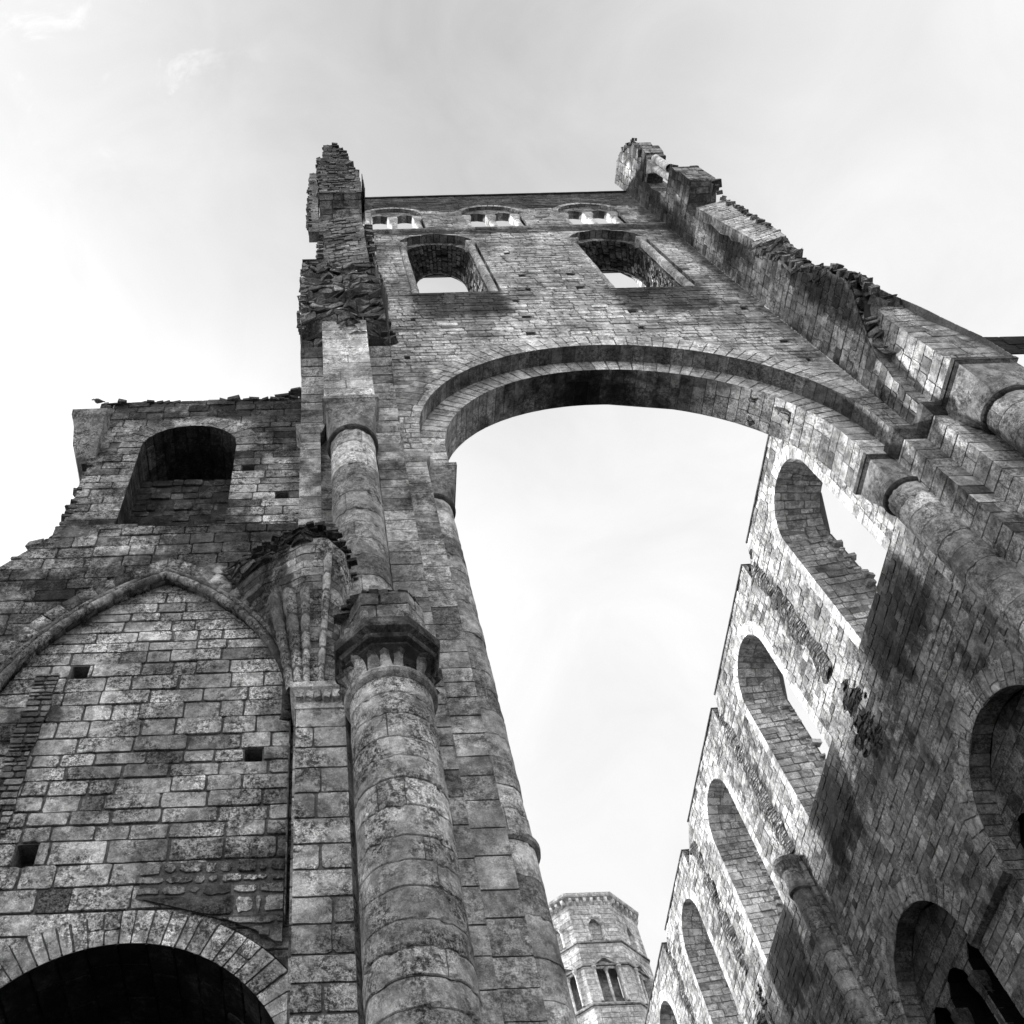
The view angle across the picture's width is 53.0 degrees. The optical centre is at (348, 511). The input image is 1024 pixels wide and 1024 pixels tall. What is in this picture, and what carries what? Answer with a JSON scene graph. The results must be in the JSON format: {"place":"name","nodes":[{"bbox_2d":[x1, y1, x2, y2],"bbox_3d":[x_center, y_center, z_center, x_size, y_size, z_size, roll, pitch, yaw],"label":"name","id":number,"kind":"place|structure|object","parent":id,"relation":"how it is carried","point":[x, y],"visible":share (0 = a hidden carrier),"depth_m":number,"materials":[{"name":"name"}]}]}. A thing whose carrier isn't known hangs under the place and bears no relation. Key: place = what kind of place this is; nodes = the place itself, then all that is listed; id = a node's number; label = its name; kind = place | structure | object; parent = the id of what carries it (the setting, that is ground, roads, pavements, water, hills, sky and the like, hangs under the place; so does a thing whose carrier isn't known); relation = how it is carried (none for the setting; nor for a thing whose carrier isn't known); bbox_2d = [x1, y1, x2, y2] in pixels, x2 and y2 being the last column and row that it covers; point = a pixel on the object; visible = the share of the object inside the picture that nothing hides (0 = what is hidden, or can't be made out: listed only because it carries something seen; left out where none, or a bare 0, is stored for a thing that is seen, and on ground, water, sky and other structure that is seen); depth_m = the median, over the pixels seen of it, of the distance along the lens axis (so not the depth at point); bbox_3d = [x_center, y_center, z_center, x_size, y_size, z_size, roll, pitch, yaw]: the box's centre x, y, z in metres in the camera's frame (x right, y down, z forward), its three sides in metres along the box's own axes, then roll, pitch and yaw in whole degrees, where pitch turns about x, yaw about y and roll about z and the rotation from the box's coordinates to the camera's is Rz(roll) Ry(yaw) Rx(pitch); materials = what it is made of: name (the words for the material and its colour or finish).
{"place":"outdoors","nodes":[
{"label":"outdoors","id":0,"kind":"place"},
{"bbox_2d":[0,0,1023,997],"label":"sky","id":1,"kind":"structure","parent":0,"point":[157,157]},
{"label":"ground","id":2,"kind":"structure","parent":0,"visible":0},
{"bbox_2d":[0,522,297,1023],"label":"blind arch wall","id":3,"kind":"structure","parent":2,"relation":"on","point":[135,776],"depth_m":12.99,"materials":[{"name":"stone"}]},
{"bbox_2d":[18,387,300,971],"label":"niche wall","id":4,"kind":"structure","parent":3,"relation":"on","point":[235,459],"depth_m":21.54,"materials":[{"name":"stone"}]},
{"bbox_2d":[92,398,104,403],"bbox_3d":[-5.948,-2.636,23.918,0.364,0.224,0.125,-2,-60,-1],"label":"bird","id":5,"kind":"object","parent":4,"relation":"on","point":[97,400],"visible":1,"depth_m":23.88},
{"bbox_2d":[115,417,258,526],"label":"walled window","id":6,"kind":"structure","parent":4,"relation":"in","point":[181,475],"depth_m":22.06,"materials":[{"name":"stone"}]},
{"bbox_2d":[287,142,577,1023],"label":"crossing pier","id":7,"kind":"structure","parent":2,"relation":"on","point":[417,892],"depth_m":12.61,"materials":[{"name":"stone"}]},
{"bbox_2d":[221,521,357,693],"bbox_3d":[-0.941,1.740,15.367,2.262,3.756,2.291,-2,-60,-1],"label":"vault springer","id":8,"kind":"object","parent":7,"relation":"attached to","point":[294,586],"visible":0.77,"depth_m":15.27,"materials":[{"name":"stone"}]},
{"bbox_2d":[365,191,920,490],"bbox_3d":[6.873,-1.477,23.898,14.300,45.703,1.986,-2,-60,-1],"label":"tower wall","id":9,"kind":"structure","parent":7,"relation":"on","point":[543,313],"depth_m":28.26,"materials":[{"name":"stone"}]},
{"bbox_2d":[396,234,500,321],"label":"window","id":10,"kind":"structure","parent":9,"relation":"in","point":[466,263],"depth_m":36.93,"materials":[{"name":"stone"}]},
{"bbox_2d":[567,230,698,310],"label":"window","id":11,"kind":"structure","parent":9,"relation":"in","point":[639,258],"depth_m":36.80,"materials":[{"name":"stone"}]},
{"bbox_2d":[548,892,653,1023],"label":"octagonal tower","id":12,"kind":"structure","parent":2,"relation":"on","point":[601,945],"depth_m":68.24,"materials":[{"name":"stone"}]},
{"bbox_2d":[554,926,565,951],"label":"window","id":13,"kind":"structure","parent":12,"relation":"in","point":[559,933],"depth_m":70.21,"materials":[{"name":"stone"}]},
{"bbox_2d":[564,964,584,1012],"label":"window","id":14,"kind":"structure","parent":12,"relation":"in","point":[576,996],"depth_m":67.31,"materials":[{"name":"stone"}]},
{"bbox_2d":[584,916,607,940],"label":"window","id":15,"kind":"structure","parent":12,"relation":"in","point":[595,932],"depth_m":69.85,"materials":[{"name":"stone"}]},
{"bbox_2d":[591,954,629,1001],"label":"window","id":16,"kind":"structure","parent":12,"relation":"in","point":[607,977],"depth_m":67.02,"materials":[{"name":"stone"}]},
{"bbox_2d":[623,923,640,952],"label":"window","id":17,"kind":"structure","parent":12,"relation":"in","point":[630,937],"depth_m":70.39,"materials":[{"name":"stone"}]},
{"bbox_2d":[633,962,652,1004],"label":"window","id":18,"kind":"structure","parent":12,"relation":"in","point":[643,982],"depth_m":67.48,"materials":[{"name":"stone"}]},
{"bbox_2d":[615,138,1023,656],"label":"crossing pier","id":19,"kind":"structure","parent":2,"relation":"on","point":[946,493],"depth_m":22.33,"materials":[{"name":"stone"}]},
{"bbox_2d":[644,435,1023,1023],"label":"nave wall","id":20,"kind":"structure","parent":2,"relation":"on","point":[869,869],"depth_m":25.81,"materials":[{"name":"stone"}]},
{"bbox_2d":[657,990,679,1023],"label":"window","id":21,"kind":"structure","parent":20,"relation":"in","point":[667,1014],"depth_m":41.46,"materials":[{"name":"stone"}]},
{"bbox_2d":[678,887,746,1023],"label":"window","id":22,"kind":"structure","parent":20,"relation":"in","point":[699,949],"depth_m":37.25,"materials":[{"name":"stone"}]},
{"bbox_2d":[703,766,785,966],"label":"window","id":23,"kind":"structure","parent":20,"relation":"in","point":[752,877],"depth_m":33.72,"materials":[{"name":"stone"}]},
{"bbox_2d":[733,621,831,824],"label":"window","id":24,"kind":"structure","parent":20,"relation":"in","point":[801,763],"depth_m":30.81,"materials":[{"name":"stone"}]},
{"bbox_2d":[768,444,890,648],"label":"window","id":25,"kind":"structure","parent":20,"relation":"in","point":[795,490],"depth_m":27.91,"materials":[{"name":"stone"}]},
{"bbox_2d":[899,336,1023,422],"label":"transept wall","id":26,"kind":"structure","parent":2,"relation":"on","point":[1013,345],"depth_m":27.05,"materials":[{"name":"stone"}]}
]}

